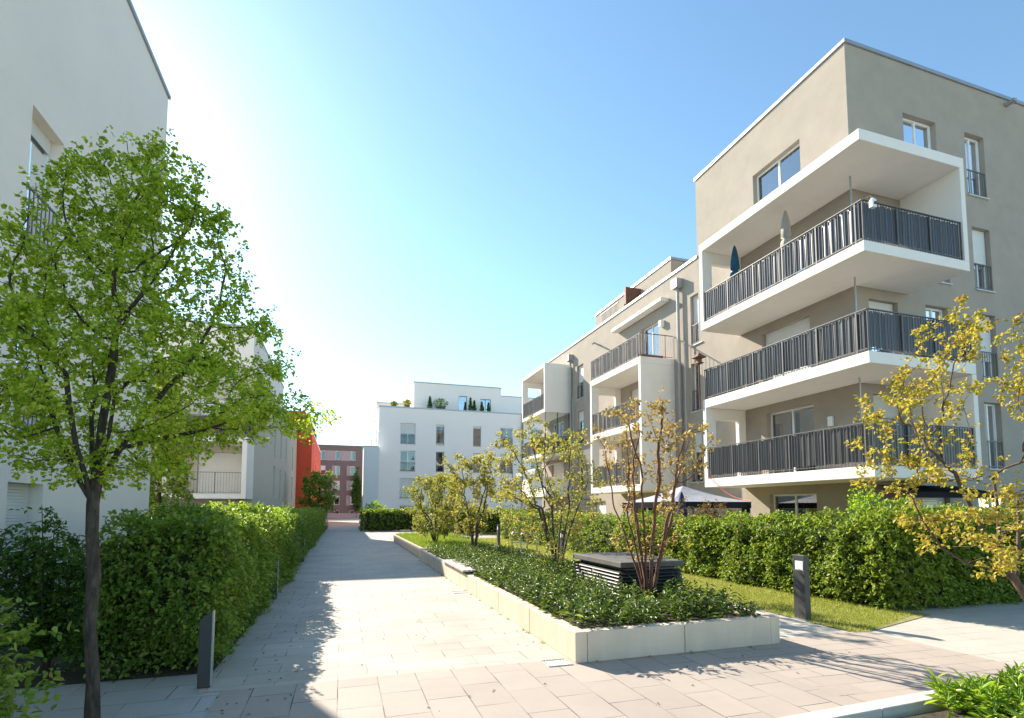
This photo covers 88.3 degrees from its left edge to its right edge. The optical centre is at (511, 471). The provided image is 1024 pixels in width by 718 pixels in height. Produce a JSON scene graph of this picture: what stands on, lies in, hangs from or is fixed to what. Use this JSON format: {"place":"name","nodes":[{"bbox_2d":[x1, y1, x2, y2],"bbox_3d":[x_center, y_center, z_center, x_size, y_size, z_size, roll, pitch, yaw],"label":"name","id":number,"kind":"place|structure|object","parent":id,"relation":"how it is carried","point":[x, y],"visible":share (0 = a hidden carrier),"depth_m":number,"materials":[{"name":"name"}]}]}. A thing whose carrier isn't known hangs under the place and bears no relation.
{"place":"outdoors","nodes":[
{"label":"outdoors","id":0,"kind":"place"},
{"bbox_2d":[0,526,327,687],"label":"bed soil","id":1,"kind":"structure","parent":0,"point":[70,676],"depth_m":5.86,"materials":[{"name":"brown soil"}]},
{"bbox_2d":[0,523,35,658],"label":"hornbeam shrub","id":2,"kind":"object","parent":1,"relation":"on","point":[3,569],"visible":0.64,"depth_m":5.76,"materials":[{"name":"green plant"}]},
{"bbox_2d":[0,506,86,670],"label":"hornbeam shrub","id":3,"kind":"object","parent":1,"relation":"on","point":[43,595],"visible":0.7,"depth_m":5.79,"materials":[{"name":"green plant"}]},
{"bbox_2d":[43,533,151,672],"bbox_3d":[-4.493,1.421,5.809,1.037,1.585,0.989,1,-4,-18],"label":"hornbeam shrub","id":4,"kind":"object","parent":1,"relation":"on","point":[76,638],"visible":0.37,"depth_m":5.61,"materials":[{"name":"green plant"}]},
{"bbox_2d":[148,361,196,516],"bbox_3d":[-12.714,-0.497,19.055,2.345,7.250,2.418,1,-4,-18],"label":"garden tree","id":5,"kind":"object","parent":1,"relation":"on","point":[156,498],"visible":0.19,"depth_m":18.91,"materials":[{"name":"green plant"}]},
{"bbox_2d":[80,499,327,682],"bbox_3d":[-10.047,2.622,25.288,1.615,2.086,41.634,1,-4,-18],"label":"hedge","id":6,"kind":"object","parent":1,"relation":"on","point":[196,564],"visible":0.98,"depth_m":5.96,"materials":[{"name":"green plant"}]},
{"bbox_2d":[211,500,287,519],"bbox_3d":[-6.077,1.267,11.905,1.957,1.253,6.758,1,-4,-18],"label":"leafy shrub","id":7,"kind":"object","parent":1,"relation":"on","point":[246,503],"depth_m":11.17,"materials":[{"name":"green plant"}]},
{"bbox_2d":[296,468,339,512],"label":"garden tree","id":8,"kind":"object","parent":1,"relation":"on","point":[329,499],"visible":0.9,"depth_m":46.05,"materials":[{"name":"green plant"}]},
{"bbox_2d":[289,410,320,507],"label":"apartment building","id":9,"kind":"structure","parent":0,"point":[308,456],"depth_m":56.21,"materials":[{"name":"red paint"}]},
{"bbox_2d":[197,525,566,692],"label":"path","id":10,"kind":"structure","parent":0,"point":[368,594],"depth_m":8.00,"materials":[{"name":"beige concrete"}]},
{"bbox_2d":[270,560,278,598],"bbox_3d":[-4.774,2.160,10.599,0.129,0.768,0.060,1,-4,-18],"label":"path light","id":11,"kind":"object","parent":10,"relation":"on","point":[276,588],"visible":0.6,"depth_m":10.58,"materials":[{"name":"metal"}]},
{"bbox_2d":[222,560,753,662],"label":"weeds","id":12,"kind":"object","parent":10,"relation":"on","point":[255,621],"visible":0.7,"depth_m":7.66,"materials":[{"name":"green plant"}]},
{"bbox_2d":[379,531,496,537],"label":"cross path","id":13,"kind":"structure","parent":0,"point":[387,534],"depth_m":38.38,"materials":[{"name":"beige concrete"}]},
{"bbox_2d":[395,531,497,547],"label":"grass","id":14,"kind":"structure","parent":0,"point":[451,539],"depth_m":22.85,"materials":[{"name":"green plant"}]},
{"bbox_2d":[362,381,541,524],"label":"apartment building","id":15,"kind":"structure","parent":0,"point":[405,446],"depth_m":58.21,"materials":[{"name":"white paint"}]},
{"bbox_2d":[402,399,411,406],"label":"potted shrub","id":16,"kind":"object","parent":15,"relation":"on","point":[406,402],"visible":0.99,"depth_m":58.26,"materials":[{"name":"green plant"}]},
{"bbox_2d":[399,478,414,498],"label":"window","id":17,"kind":"structure","parent":15,"relation":"in","point":[404,482],"depth_m":56.45,"materials":[{"name":"glass"}]},
{"bbox_2d":[400,423,414,443],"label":"window","id":18,"kind":"structure","parent":15,"relation":"in","point":[407,430],"depth_m":56.95,"materials":[{"name":"glass"}]},
{"bbox_2d":[400,451,414,471],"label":"window","id":19,"kind":"structure","parent":15,"relation":"in","point":[407,458],"depth_m":56.97,"materials":[{"name":"glass"}]},
{"bbox_2d":[436,425,443,444],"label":"window","id":20,"kind":"structure","parent":15,"relation":"in","point":[439,428],"depth_m":58.15,"materials":[{"name":"glass"}]},
{"bbox_2d":[436,452,443,471],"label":"window","id":21,"kind":"structure","parent":15,"relation":"in","point":[439,459],"depth_m":58.47,"materials":[{"name":"glass"}]},
{"bbox_2d":[433,398,447,408],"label":"potted shrub","id":22,"kind":"object","parent":15,"relation":"on","point":[440,406],"visible":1,"depth_m":59.16,"materials":[{"name":"green plant"}]},
{"bbox_2d":[459,396,466,409],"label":"window","id":23,"kind":"structure","parent":15,"relation":"in","point":[462,399],"depth_m":62.29,"materials":[{"name":"blue glass"}]},
{"bbox_2d":[473,427,480,446],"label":"window","id":24,"kind":"structure","parent":15,"relation":"in","point":[476,430],"depth_m":59.95,"materials":[{"name":"grey glass"}]},
{"bbox_2d":[473,453,480,472],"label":"window","id":25,"kind":"structure","parent":15,"relation":"in","point":[478,466],"depth_m":59.68,"materials":[{"name":"grey glass"}]},
{"bbox_2d":[480,399,490,411],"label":"window","id":26,"kind":"structure","parent":15,"relation":"in","point":[485,402],"depth_m":62.96,"materials":[{"name":"blue glass"}]},
{"bbox_2d":[500,428,512,447],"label":"window","id":27,"kind":"structure","parent":15,"relation":"in","point":[504,430],"depth_m":60.43,"materials":[{"name":"glass"}]},
{"bbox_2d":[500,454,512,473],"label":"window","id":28,"kind":"structure","parent":15,"relation":"in","point":[508,470],"depth_m":60.30,"materials":[{"name":"glass"}]},
{"bbox_2d":[480,533,501,536],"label":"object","id":29,"kind":"object","parent":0,"point":[493,534],"depth_m":36.85,"materials":[{"name":"soil"}]},
{"bbox_2d":[677,492,686,516],"bbox_3d":[5.123,1.750,15.847,0.400,2.300,0.390,1,-4,-18],"label":"closed parasol","id":30,"kind":"object","parent":29,"relation":"on","point":[681,496],"visible":0.23,"depth_m":15.83,"materials":[{"name":"fabric"}]},
{"bbox_2d":[622,486,750,526],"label":"garden pavilion","id":31,"kind":"structure","parent":29,"relation":"on","point":[695,498],"depth_m":17.06,"materials":[{"name":"white fabric"}]},
{"bbox_2d":[687,499,739,537],"bbox_3d":[5.675,1.498,14.733,1.526,1.486,1.479,-2,-4,27],"label":"shrub","id":32,"kind":"object","parent":29,"relation":"on","point":[721,506],"visible":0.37,"depth_m":14.74,"materials":[{"name":"brown plant"}]},
{"bbox_2d":[845,483,880,532],"bbox_3d":[7.068,1.389,10.613,1.039,2.316,1.061,1,-4,-18],"label":"upright shrub","id":33,"kind":"object","parent":29,"relation":"on","point":[862,502],"visible":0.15,"depth_m":10.56,"materials":[{"name":"green plant"}]},
{"bbox_2d":[15,518,1021,688],"bbox_3d":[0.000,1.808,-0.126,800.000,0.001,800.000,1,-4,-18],"label":"ground","id":34,"kind":"structure","parent":0,"point":[342,521],"depth_m":22.36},
{"bbox_2d":[0,0,170,625],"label":"apartment building","id":35,"kind":"structure","parent":34,"relation":"on","point":[73,70],"depth_m":9.30,"materials":[{"name":"white paint"}]},
{"bbox_2d":[0,483,34,625],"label":"window","id":36,"kind":"structure","parent":35,"relation":"in","point":[17,494],"depth_m":8.34,"materials":[{"name":"grey glass"}]},
{"bbox_2d":[11,297,46,437],"bbox_3d":[-7.721,-1.709,8.383,0.320,2.214,1.040,1,-4,-18],"label":"window","id":37,"kind":"structure","parent":35,"relation":"in","point":[30,421],"depth_m":8.58,"materials":[{"name":"grey glass"}]},
{"bbox_2d":[25,119,61,269],"bbox_3d":[-7.721,-4.602,8.585,0.320,2.214,1.040,1,-4,-18],"label":"window","id":38,"kind":"structure","parent":35,"relation":"in","point":[40,146],"depth_m":8.74,"materials":[{"name":"grey glass"}]},
{"bbox_2d":[1,674,220,717],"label":"slab walk","id":39,"kind":"structure","parent":34,"relation":"on","point":[178,696],"depth_m":4.99,"materials":[{"name":"grey concrete"}]},
{"bbox_2d":[0,590,79,717],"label":"foreground shrub","id":40,"kind":"object","parent":39,"relation":"on","point":[9,681],"visible":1,"depth_m":3.23,"materials":[{"name":"green plant"}]},
{"bbox_2d":[0,125,340,717],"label":"street tree","id":41,"kind":"object","parent":39,"relation":"on","point":[188,361],"visible":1,"depth_m":4.41,"materials":[{"name":"green plant"}]},
{"bbox_2d":[197,609,214,688],"bbox_3d":[-3.105,1.793,5.350,0.129,0.768,0.060,1,-4,-18],"label":"path light","id":42,"kind":"object","parent":39,"relation":"on","point":[206,651],"visible":1,"depth_m":5.32,"materials":[{"name":"metal"}]},
{"bbox_2d":[149,318,297,528],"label":"apartment building","id":43,"kind":"structure","parent":34,"relation":"on","point":[252,474],"depth_m":29.00,"materials":[{"name":"grey paint"}]},
{"bbox_2d":[195,452,241,493],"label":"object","id":44,"kind":"structure","parent":43,"relation":"in","point":[219,462],"depth_m":28.73,"materials":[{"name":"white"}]},
{"bbox_2d":[200,398,245,436],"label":"window","id":45,"kind":"structure","parent":43,"relation":"in","point":[220,400],"depth_m":28.76,"materials":[{"name":"grey glass"}]},
{"bbox_2d":[318,444,362,517],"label":"apartment building","id":46,"kind":"structure","parent":34,"relation":"on","point":[342,462],"depth_m":100.17,"materials":[{"name":"paint"}]},
{"bbox_2d":[351,467,361,517],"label":"upright columnar shrub","id":47,"kind":"object","parent":34,"relation":"on","point":[356,496],"visible":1,"depth_m":99.83,"materials":[{"name":"green plant"}]},
{"bbox_2d":[360,500,385,512],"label":"leafy shrub","id":48,"kind":"object","parent":34,"relation":"on","point":[372,504],"visible":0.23,"depth_m":45.78,"materials":[{"name":"green plant"}]},
{"bbox_2d":[358,507,426,530],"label":"hedge","id":49,"kind":"object","parent":34,"relation":"on","point":[387,519],"visible":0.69,"depth_m":42.89,"materials":[{"name":"green plant"}]},
{"bbox_2d":[411,503,434,529],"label":"leafy shrub","id":50,"kind":"object","parent":34,"relation":"on","point":[428,508],"visible":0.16,"depth_m":41.98,"materials":[{"name":"green plant"}]},
{"bbox_2d":[392,534,503,557],"bbox_3d":[-3.634,3.413,25.440,3.250,0.340,11.600,1,-4,-18],"label":"raised planter","id":51,"kind":"object","parent":34,"relation":"on","point":[413,548],"visible":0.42,"depth_m":22.70,"materials":[{"name":"beige concrete"}]},
{"bbox_2d":[401,472,460,541],"bbox_3d":[-3.225,1.571,22.266,2.585,3.083,2.514,-4,-5,42],"label":"ornamental tree","id":52,"kind":"object","parent":51,"relation":"in","point":[420,524],"visible":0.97,"depth_m":22.09,"materials":[{"name":"green plant"}]},
{"bbox_2d":[431,472,461,535],"bbox_3d":[-3.398,1.690,26.663,1.961,3.462,1.504,-1,-4,10],"label":"ornamental tree","id":53,"kind":"object","parent":51,"relation":"on","point":[446,498],"visible":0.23,"depth_m":26.44,"materials":[{"name":"green plant"}]},
{"bbox_2d":[433,506,537,533],"bbox_3d":[-1.702,3.606,38.722,8.020,2.211,1.893,1,-4,-18],"label":"hedge","id":54,"kind":"object","parent":34,"relation":"on","point":[493,522],"visible":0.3,"depth_m":38.25,"materials":[{"name":"green plant"}]},
{"bbox_2d":[204,650,857,717],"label":"paved band","id":55,"kind":"object","parent":34,"relation":"on","point":[725,685],"visible":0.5,"depth_m":5.12,"materials":[{"name":"grey concrete"}]},
{"bbox_2d":[541,658,572,666],"bbox_3d":[0.527,2.231,6.163,0.300,0.009,0.260,1,-4,-18],"label":"drain grate","id":56,"kind":"object","parent":55,"relation":"on","point":[557,662],"visible":1,"depth_m":6.16,"materials":[{"name":"metal"}]},
{"bbox_2d":[421,550,779,662],"bbox_3d":[0.203,2.515,12.709,2.990,0.355,12.850,1,-4,-18],"label":"raised planter","id":57,"kind":"object","parent":34,"relation":"on","point":[581,642],"visible":0.51,"depth_m":6.79,"materials":[{"name":"beige concrete"}]},
{"bbox_2d":[442,559,481,572],"bbox_3d":[-1.202,2.307,12.929,0.580,0.088,2.600,1,-4,-18],"label":"bench","id":58,"kind":"object","parent":57,"relation":"on","point":[461,567],"visible":0.61,"depth_m":12.60,"materials":[{"name":"metal"}]},
{"bbox_2d":[442,447,498,548],"bbox_3d":[-1.341,1.016,17.909,2.110,3.582,1.784,-1,-4,14],"label":"ornamental tree","id":59,"kind":"object","parent":57,"relation":"on","point":[486,480],"visible":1,"depth_m":17.82,"materials":[{"name":"green plant"}]},
{"bbox_2d":[425,541,574,576],"bbox_3d":[-0.566,2.359,15.113,2.952,0.542,7.657,1,-4,-18],"label":"ground cover","id":60,"kind":"object","parent":57,"relation":"on","point":[482,553],"visible":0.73,"depth_m":14.58,"materials":[{"name":"green plant"}]},
{"bbox_2d":[486,414,615,567],"bbox_3d":[0.881,0.564,12.529,3.122,3.738,2.569,-1,-4,12],"label":"ornamental tree","id":61,"kind":"object","parent":57,"relation":"on","point":[538,442],"visible":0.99,"depth_m":12.40,"materials":[{"name":"green plant"}]},
{"bbox_2d":[478,555,762,627],"bbox_3d":[1.335,1.894,9.163,2.959,0.558,5.366,1,-4,-18],"label":"ground cover","id":62,"kind":"object","parent":57,"relation":"on","point":[560,584],"visible":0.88,"depth_m":7.55,"materials":[{"name":"green plant"}]},
{"bbox_2d":[573,552,683,598],"bbox_3d":[2.031,1.875,9.509,1.190,0.685,1.870,1,-4,-18],"label":"ventilation box","id":63,"kind":"object","parent":57,"relation":"on","point":[610,567],"visible":0.61,"depth_m":8.83,"materials":[{"name":"metal"}]},
{"bbox_2d":[584,386,720,604],"bbox_3d":[2.146,0.452,8.136,1.910,3.343,1.974,-3,-5,39],"label":"ornamental tree","id":64,"kind":"object","parent":57,"relation":"on","point":[637,523],"visible":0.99,"depth_m":8.04,"materials":[{"name":"brown plant"}]},
{"bbox_2d":[499,497,1023,612],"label":"hedge","id":65,"kind":"object","parent":34,"relation":"on","point":[883,563],"visible":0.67,"depth_m":10.30,"materials":[{"name":"green plant"}]},
{"bbox_2d":[718,631,1023,717],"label":"paved crossing","id":66,"kind":"object","parent":34,"relation":"on","point":[871,666],"visible":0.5,"depth_m":6.14,"materials":[{"name":"beige concrete"}]},
{"bbox_2d":[780,690,1010,717],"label":"kerbed bed","id":67,"kind":"object","parent":66,"relation":"on","point":[903,706],"visible":0.38,"depth_m":4.51,"materials":[{"name":"grey concrete"}]},
{"bbox_2d":[923,661,1023,717],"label":"green bed plants","id":68,"kind":"object","parent":67,"relation":"in","point":[1003,692],"visible":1,"depth_m":4.47,"materials":[{"name":"green plant"}]},
{"bbox_2d":[870,601,1023,665],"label":"side walk","id":69,"kind":"structure","parent":34,"relation":"on","point":[993,631],"depth_m":7.82,"materials":[{"name":"beige concrete"}]},
{"bbox_2d":[844,294,1023,600],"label":"ornamental tree","id":70,"kind":"object","parent":69,"relation":"on","point":[1001,561],"visible":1,"depth_m":7.49,"materials":[{"name":"yellow leaf"},{"name":"brown bark"}]},
{"bbox_2d":[478,538,583,560],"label":"grass","id":71,"kind":"structure","parent":0,"point":[532,547],"depth_m":24.20,"materials":[{"name":"green plant"}]},
{"bbox_2d":[520,533,537,552],"bbox_3d":[0.697,2.917,21.710,0.760,0.810,0.060,1,-4,-18],"label":"bike stand","id":72,"kind":"object","parent":71,"relation":"on","point":[536,543],"visible":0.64,"depth_m":21.64,"materials":[{"name":"metal"}]},
{"bbox_2d":[131,0,1023,445],"label":"sky","id":73,"kind":"structure","parent":0,"point":[434,191],"materials":[{"name":"blue"}]},
{"bbox_2d":[480,539,930,631],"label":"lawn","id":74,"kind":"structure","parent":0,"point":[914,616],"depth_m":9.23,"materials":[{"name":"plant"}]},
{"bbox_2d":[792,554,812,620],"bbox_3d":[4.751,1.887,8.642,0.170,1.040,0.290,1,-4,-18],"label":"bollard light","id":75,"kind":"object","parent":74,"relation":"on","point":[801,586],"visible":1,"depth_m":8.58,"materials":[{"name":"metal"}]},
{"bbox_2d":[516,38,1023,530],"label":"apartment building","id":76,"kind":"structure","parent":0,"point":[802,340],"depth_m":17.37,"materials":[{"name":"beige paint"}]},
{"bbox_2d":[554,421,563,452],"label":"window","id":77,"kind":"structure","parent":76,"relation":"in","point":[560,425],"depth_m":37.35,"materials":[{"name":"grey glass"}]},
{"bbox_2d":[554,462,563,476],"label":"window","id":78,"kind":"structure","parent":76,"relation":"in","point":[558,468],"depth_m":37.22,"materials":[{"name":"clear glass"}]},
{"bbox_2d":[576,365,583,400],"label":"window","id":79,"kind":"structure","parent":76,"relation":"in","point":[580,388],"depth_m":34.10,"materials":[{"name":"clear glass"}]},
{"bbox_2d":[578,411,583,443],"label":"window","id":80,"kind":"structure","parent":76,"relation":"in","point":[581,414],"depth_m":33.92,"materials":[{"name":"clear glass"}]},
{"bbox_2d":[579,457,583,489],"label":"window","id":81,"kind":"structure","parent":76,"relation":"in","point":[581,470],"depth_m":33.77,"materials":[{"name":"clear glass"}]},
{"bbox_2d":[597,502,605,516],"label":"window","id":82,"kind":"structure","parent":76,"relation":"in","point":[600,508],"depth_m":31.04,"materials":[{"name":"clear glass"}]},
{"bbox_2d":[632,388,638,422],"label":"window","id":83,"kind":"structure","parent":76,"relation":"in","point":[635,393],"depth_m":27.69,"materials":[{"name":"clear glass"}]},
{"bbox_2d":[635,508,657,522],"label":"window","id":84,"kind":"structure","parent":76,"relation":"in","point":[638,510],"depth_m":26.74,"materials":[{"name":"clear glass"}]},
{"bbox_2d":[644,322,658,354],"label":"window","id":85,"kind":"structure","parent":76,"relation":"in","point":[651,345],"depth_m":26.32,"materials":[{"name":"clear glass"}]},
{"bbox_2d":[690,295,702,346],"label":"window","id":86,"kind":"structure","parent":76,"relation":"in","point":[695,299],"depth_m":23.00,"materials":[{"name":"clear glass"}]},
{"bbox_2d":[691,364,702,412],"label":"window","id":87,"kind":"structure","parent":76,"relation":"in","point":[696,393],"depth_m":22.93,"materials":[{"name":"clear glass"}]},
{"bbox_2d":[691,431,704,482],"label":"window","id":88,"kind":"structure","parent":76,"relation":"in","point":[698,436],"depth_m":22.70,"materials":[{"name":"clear glass"}]},
{"bbox_2d":[691,352,705,408],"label":"bird house","id":89,"kind":"structure","parent":76,"relation":"on","point":[698,357],"depth_m":19.60,"materials":[{"name":"orange wood"}]},
{"bbox_2d":[730,245,739,278],"bbox_3d":[8.044,-6.893,18.971,0.400,2.600,0.390,1,-4,-18],"label":"closed parasol","id":90,"kind":"object","parent":76,"relation":"on","point":[734,266],"visible":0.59,"depth_m":18.95,"materials":[{"name":"fabric"}]},
{"bbox_2d":[757,143,800,202],"bbox_3d":[9.559,-10.016,18.756,0.060,2.294,2.124,1,-4,-18],"label":"window","id":91,"kind":"structure","parent":76,"relation":"in","point":[788,165],"depth_m":18.79,"materials":[{"name":"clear glass"}]},
{"bbox_2d":[763,234,805,290],"bbox_3d":[9.569,-6.823,18.404,0.080,2.214,1.994,1,-4,-18],"label":"balcony railing","id":92,"kind":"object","parent":76,"relation":"in","point":[804,234],"depth_m":18.28,"materials":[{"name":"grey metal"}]},
{"bbox_2d":[780,210,791,278],"bbox_3d":[8.715,-7.051,16.724,0.400,2.600,0.390,1,-4,-18],"label":"closed parasol","id":93,"kind":"object","parent":76,"relation":"on","point":[786,233],"visible":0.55,"depth_m":16.70,"materials":[{"name":"fabric"}]},
{"bbox_2d":[766,317,810,380],"bbox_3d":[9.544,-4.051,18.176,0.012,2.016,1.984,1,-4,-18],"label":"window","id":94,"kind":"structure","parent":76,"relation":"in","point":[803,325],"depth_m":18.20,"materials":[{"name":"beige glass"}]},
{"bbox_2d":[770,405,815,473],"bbox_3d":[9.604,-1.027,17.921,0.060,2.244,1.964,1,-4,-18],"label":"window","id":95,"kind":"structure","parent":76,"relation":"in","point":[801,419],"depth_m":17.95,"materials":[{"name":"grey glass"}]},
{"bbox_2d":[773,493,817,529],"bbox_3d":[9.601,1.841,17.730,0.060,2.194,1.944,1,-4,-18],"label":"window","id":96,"kind":"structure","parent":76,"relation":"in","point":[800,504],"depth_m":17.75,"materials":[{"name":"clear glass"}]},
{"bbox_2d":[866,196,876,208],"bbox_3d":[9.250,-6.954,13.574,0.140,0.367,0.278,1,-4,-18],"label":"lantern","id":97,"kind":"object","parent":76,"relation":"hanging from","point":[872,203],"visible":1,"depth_m":13.49,"materials":[{"name":"metal"}]},
{"bbox_2d":[869,301,894,353],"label":"window","id":98,"kind":"structure","parent":76,"relation":"in","point":[876,305],"depth_m":16.14,"materials":[{"name":"white glass"}]},
{"bbox_2d":[873,395,900,465],"bbox_3d":[11.215,-1.170,15.886,1.194,2.244,0.080,1,-4,-18],"label":"window","id":99,"kind":"structure","parent":76,"relation":"in","point":[879,403],"depth_m":15.92,"materials":[{"name":"white glass"}]},
{"bbox_2d":[903,118,930,148],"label":"window","id":100,"kind":"structure","parent":76,"relation":"in","point":[916,133],"depth_m":17.24,"materials":[{"name":"clear glass"}]},
{"bbox_2d":[905,496,944,521],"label":"window","id":101,"kind":"structure","parent":76,"relation":"in","point":[927,501],"depth_m":16.24,"materials":[{"name":"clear glass"}]},
{"bbox_2d":[926,308,942,321],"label":"window","id":102,"kind":"structure","parent":76,"relation":"in","point":[933,313],"depth_m":16.91,"materials":[{"name":"clear glass"}]},
{"bbox_2d":[964,137,989,199],"bbox_3d":[15.602,-10.291,17.831,1.010,2.214,0.280,1,-4,-18],"label":"window","id":103,"kind":"structure","parent":76,"relation":"in","point":[971,146],"depth_m":17.96,"materials":[{"name":"clear glass"}]},
{"bbox_2d":[972,230,995,292],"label":"window","id":104,"kind":"structure","parent":76,"relation":"in","point":[980,265],"depth_m":17.70,"materials":[{"name":"white glass"}]},
{"bbox_2d":[979,317,1001,380],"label":"window","id":105,"kind":"structure","parent":76,"relation":"in","point":[987,368],"depth_m":17.49,"materials":[{"name":"white glass"}]},
{"bbox_2d":[979,498,1006,509],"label":"window","id":106,"kind":"structure","parent":76,"relation":"in","point":[999,499],"depth_m":17.11,"materials":[{"name":"white glass"}]},
{"bbox_2d":[984,404,1007,469],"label":"window","id":107,"kind":"structure","parent":76,"relation":"in","point":[990,417],"depth_m":17.34,"materials":[{"name":"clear glass"}]},
{"bbox_2d":[707,597,850,637],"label":"garden path","id":108,"kind":"structure","parent":0,"point":[790,627],"depth_m":7.95,"materials":[{"name":"beige concrete"}]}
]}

